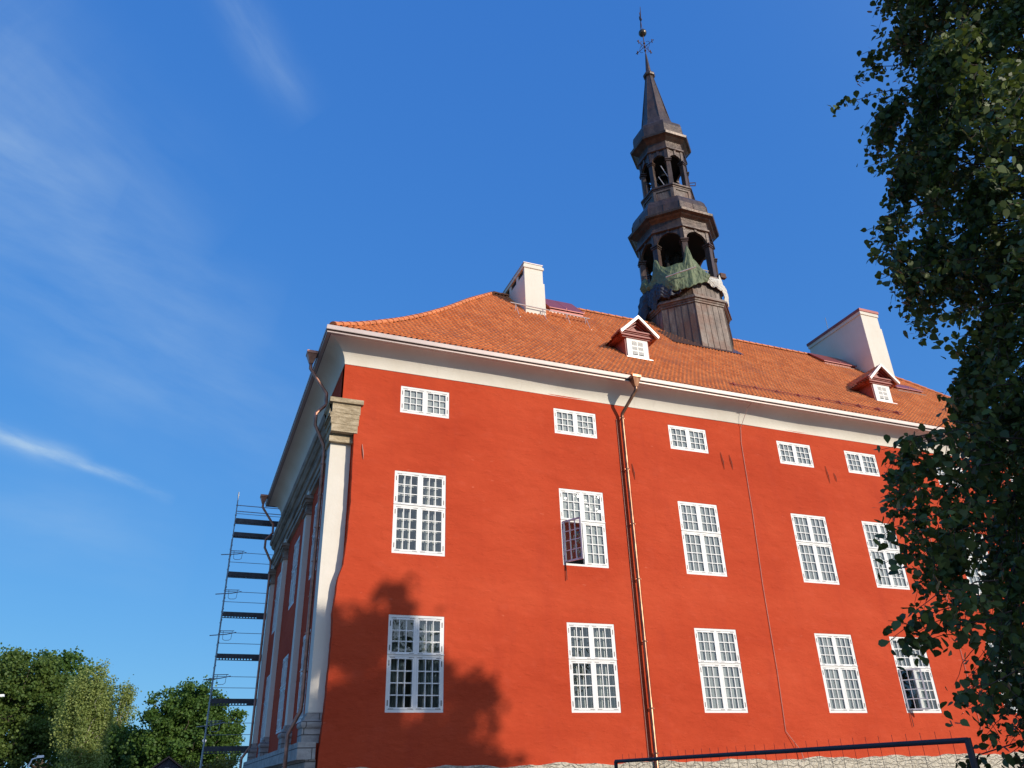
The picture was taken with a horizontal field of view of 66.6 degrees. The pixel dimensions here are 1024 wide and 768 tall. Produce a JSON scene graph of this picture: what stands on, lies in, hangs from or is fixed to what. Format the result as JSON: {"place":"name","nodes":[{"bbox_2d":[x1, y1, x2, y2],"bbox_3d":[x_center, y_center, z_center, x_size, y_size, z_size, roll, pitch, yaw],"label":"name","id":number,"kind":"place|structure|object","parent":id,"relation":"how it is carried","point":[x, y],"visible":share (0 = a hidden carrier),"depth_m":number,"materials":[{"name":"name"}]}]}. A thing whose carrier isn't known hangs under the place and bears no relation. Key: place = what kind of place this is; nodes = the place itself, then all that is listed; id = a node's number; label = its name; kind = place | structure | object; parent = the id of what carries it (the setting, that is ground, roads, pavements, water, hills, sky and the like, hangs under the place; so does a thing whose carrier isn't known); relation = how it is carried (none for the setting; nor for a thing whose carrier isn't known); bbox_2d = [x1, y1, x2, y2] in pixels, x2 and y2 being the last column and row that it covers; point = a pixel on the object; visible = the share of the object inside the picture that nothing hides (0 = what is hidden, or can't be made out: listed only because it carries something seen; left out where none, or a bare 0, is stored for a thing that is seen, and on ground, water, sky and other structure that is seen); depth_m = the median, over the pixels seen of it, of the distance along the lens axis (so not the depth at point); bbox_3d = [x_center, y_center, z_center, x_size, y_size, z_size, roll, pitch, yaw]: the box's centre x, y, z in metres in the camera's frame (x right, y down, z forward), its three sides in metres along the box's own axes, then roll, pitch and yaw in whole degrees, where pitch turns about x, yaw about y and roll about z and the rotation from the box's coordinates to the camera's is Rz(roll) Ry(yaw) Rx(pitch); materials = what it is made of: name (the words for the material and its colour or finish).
{"place":"outdoors","nodes":[
{"label":"outdoors","id":0,"kind":"place"},
{"bbox_2d":[0,0,1023,767],"label":"sky","id":1,"kind":"structure","parent":0,"point":[192,192],"materials":[{"name":"blue"}]},
{"label":"pavement","id":2,"kind":"structure","parent":0,"visible":0},
{"bbox_2d":[27,755,43,767],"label":"street lamp","id":3,"kind":"object","parent":2,"relation":"on","point":[40,756],"visible":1,"depth_m":50.71,"materials":[{"name":"grey metal"}]},
{"bbox_2d":[48,658,122,767],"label":"birch tree","id":4,"kind":"object","parent":2,"relation":"on","point":[89,708],"visible":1,"depth_m":60.41,"materials":[{"name":"green plant"}]},
{"bbox_2d":[152,756,182,767],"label":"gabled hut","id":5,"kind":"object","parent":2,"relation":"on","point":[168,762],"visible":1,"depth_m":55.75,"materials":[{"name":"white paint"}]},
{"bbox_2d":[179,755,239,767],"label":"bush","id":6,"kind":"object","parent":2,"relation":"on","point":[215,762],"visible":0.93,"depth_m":62.52,"materials":[{"name":"green plant"}]},
{"bbox_2d":[196,492,280,767],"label":"scaffolding","id":7,"kind":"object","parent":2,"relation":"on","point":[253,657],"visible":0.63,"depth_m":36.12,"materials":[{"name":"metal"}]},
{"bbox_2d":[239,8,1023,767],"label":"town hall","id":8,"kind":"structure","parent":2,"relation":"on","point":[523,522],"depth_m":25.57,"materials":[{"name":"red paint"}]},
{"bbox_2d":[260,675,269,741],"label":"window","id":9,"kind":"structure","parent":8,"relation":"in","point":[267,683],"depth_m":32.05,"materials":[{"name":"white paint"}]},
{"bbox_2d":[272,572,280,633],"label":"window","id":10,"kind":"structure","parent":8,"relation":"in","point":[278,581],"depth_m":33.98,"materials":[{"name":"white paint"}]},
{"bbox_2d":[276,653,288,733],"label":"window","id":11,"kind":"structure","parent":8,"relation":"in","point":[285,661],"depth_m":27.37,"materials":[{"name":"white paint"}]},
{"bbox_2d":[288,536,299,609],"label":"window","id":12,"kind":"structure","parent":8,"relation":"in","point":[296,549],"depth_m":29.29,"materials":[{"name":"white paint"}]},
{"bbox_2d":[296,629,310,723],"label":"window","id":13,"kind":"structure","parent":8,"relation":"in","point":[301,716],"depth_m":23.47,"materials":[{"name":"white paint"}]},
{"bbox_2d":[309,493,322,578],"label":"window","id":14,"kind":"structure","parent":8,"relation":"in","point":[313,535],"depth_m":25.40,"materials":[{"name":"white paint"}]},
{"bbox_2d":[385,614,443,712],"bbox_3d":[-2.789,7.787,21.586,1.640,2.550,0.932,9,-29,-20],"label":"window","id":15,"kind":"structure","parent":8,"relation":"in","point":[415,648],"depth_m":21.34,"materials":[{"name":"white paint"}]},
{"bbox_2d":[391,470,445,555],"bbox_3d":[-2.908,4.020,23.507,1.640,2.550,0.932,9,-29,-20],"label":"window","id":16,"kind":"structure","parent":8,"relation":"in","point":[419,506],"depth_m":23.28,"materials":[{"name":"white paint"}]},
{"bbox_2d":[400,386,448,418],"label":"window","id":17,"kind":"structure","parent":8,"relation":"in","point":[419,401],"depth_m":24.86,"materials":[{"name":"white paint"}]},
{"bbox_2d":[553,408,596,437],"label":"window","id":18,"kind":"structure","parent":8,"relation":"in","point":[568,422],"depth_m":26.67,"materials":[{"name":"white paint"}]},
{"bbox_2d":[559,488,608,567],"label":"window","id":19,"kind":"structure","parent":8,"relation":"in","point":[583,530],"depth_m":25.15,"materials":[{"name":"white paint"}]},
{"bbox_2d":[567,622,620,712],"bbox_3d":[2.249,8.566,23.425,1.640,2.550,0.932,9,-29,-20],"label":"window","id":20,"kind":"structure","parent":8,"relation":"in","point":[594,683],"depth_m":23.17,"materials":[{"name":"white paint"}]},
{"bbox_2d":[638,283,680,320],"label":"dark tarpaulin","id":21,"kind":"object","parent":8,"relation":"hanging from","point":[653,295],"visible":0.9,"depth_m":41.14,"materials":[{"name":"fabric"}]},
{"bbox_2d":[640,245,709,293],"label":"green tarpaulin","id":22,"kind":"object","parent":8,"relation":"attached to","point":[688,278],"visible":0.99,"depth_m":40.93,"materials":[{"name":"green fabric"}]},
{"bbox_2d":[666,266,695,277],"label":"wooden batten","id":23,"kind":"object","parent":22,"relation":"on","point":[680,271],"visible":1,"depth_m":40.34,"materials":[{"name":"wood"}]},
{"bbox_2d":[668,425,708,453],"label":"window","id":24,"kind":"structure","parent":8,"relation":"in","point":[681,438],"depth_m":28.21,"materials":[{"name":"white paint"}]},
{"bbox_2d":[678,501,726,576],"bbox_3d":[6.451,5.275,26.544,1.600,2.510,0.142,9,-29,-20],"label":"window","id":25,"kind":"structure","parent":8,"relation":"in","point":[700,527],"depth_m":26.52,"materials":[{"name":"white paint"}]},
{"bbox_2d":[707,275,728,307],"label":"white netting","id":26,"kind":"object","parent":8,"relation":"on","point":[717,283],"visible":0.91,"depth_m":41.22,"materials":[{"name":"white fabric"}]},
{"bbox_2d":[694,628,747,712],"bbox_3d":[6.569,9.042,24.624,1.600,2.510,0.142,9,-29,-20],"label":"window","id":27,"kind":"structure","parent":8,"relation":"in","point":[723,691],"depth_m":24.60,"materials":[{"name":"white paint"}]},
{"bbox_2d":[776,441,813,467],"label":"window","id":28,"kind":"structure","parent":8,"relation":"in","point":[789,453],"depth_m":29.84,"materials":[{"name":"white paint"}]},
{"bbox_2d":[791,513,839,584],"bbox_3d":[10.918,5.966,28.175,1.600,2.510,0.142,9,-29,-20],"label":"window","id":29,"kind":"structure","parent":8,"relation":"in","point":[815,552],"depth_m":28.16,"materials":[{"name":"white paint"}]},
{"bbox_2d":[814,633,867,712],"bbox_3d":[11.036,9.733,26.254,1.600,2.510,0.142,9,-29,-20],"label":"window","id":30,"kind":"structure","parent":8,"relation":"in","point":[839,668],"depth_m":26.23,"materials":[{"name":"white paint"}]},
{"bbox_2d":[844,451,879,476],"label":"window","id":31,"kind":"structure","parent":8,"relation":"in","point":[859,463],"depth_m":30.95,"materials":[{"name":"white paint"}]},
{"bbox_2d":[862,521,909,589],"bbox_3d":[14.013,6.445,29.305,1.600,2.510,0.142,9,-29,-20],"label":"window","id":32,"kind":"structure","parent":8,"relation":"in","point":[895,581],"depth_m":29.19,"materials":[{"name":"white paint"}]},
{"bbox_2d":[889,636,941,712],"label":"window","id":33,"kind":"structure","parent":8,"relation":"in","point":[917,684],"depth_m":27.42,"materials":[{"name":"white paint"}]},
{"bbox_2d":[937,467,962,486],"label":"window","id":34,"kind":"structure","parent":8,"relation":"in","point":[942,472],"depth_m":32.51,"materials":[{"name":"white paint"}]},
{"bbox_2d":[967,536,989,594],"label":"window","id":35,"kind":"structure","parent":8,"relation":"in","point":[975,578],"depth_m":30.66,"materials":[{"name":"white paint"}]},
{"bbox_2d":[989,643,1019,712],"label":"window","id":36,"kind":"structure","parent":8,"relation":"in","point":[990,645],"depth_m":29.16,"materials":[{"name":"white paint"}]},
{"bbox_2d":[614,732,978,767],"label":"fence panel","id":37,"kind":"object","parent":2,"relation":"on","point":[967,741],"visible":1,"depth_m":5.18,"materials":[{"name":"black metal"}]},
{"bbox_2d":[828,0,1023,767],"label":"birch tree","id":38,"kind":"object","parent":2,"relation":"on","point":[950,62],"visible":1,"depth_m":7.18,"materials":[{"name":"green plant"}]},
{"label":"ground","id":39,"kind":"structure","parent":0,"visible":0},
{"bbox_2d":[0,646,73,767],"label":"linden tree","id":40,"kind":"object","parent":39,"relation":"on","point":[30,725],"visible":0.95,"depth_m":65.29,"materials":[{"name":"green plant"}]},
{"bbox_2d":[0,642,129,767],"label":"linden tree","id":41,"kind":"object","parent":39,"relation":"on","point":[69,659],"visible":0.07,"depth_m":77.62,"materials":[{"name":"green plant"}]},
{"bbox_2d":[29,718,150,767],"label":"linden tree","id":42,"kind":"object","parent":39,"relation":"on","point":[113,752],"visible":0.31,"depth_m":69.34,"materials":[{"name":"green plant"}]},
{"bbox_2d":[104,674,141,748],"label":"birch tree","id":43,"kind":"object","parent":39,"relation":"on","point":[126,698],"visible":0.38,"depth_m":73.92,"materials":[{"name":"green plant"}]},
{"bbox_2d":[116,675,248,767],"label":"linden tree","id":44,"kind":"object","parent":39,"relation":"on","point":[175,733],"visible":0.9,"depth_m":68.53,"materials":[{"name":"green plant"}]}
]}

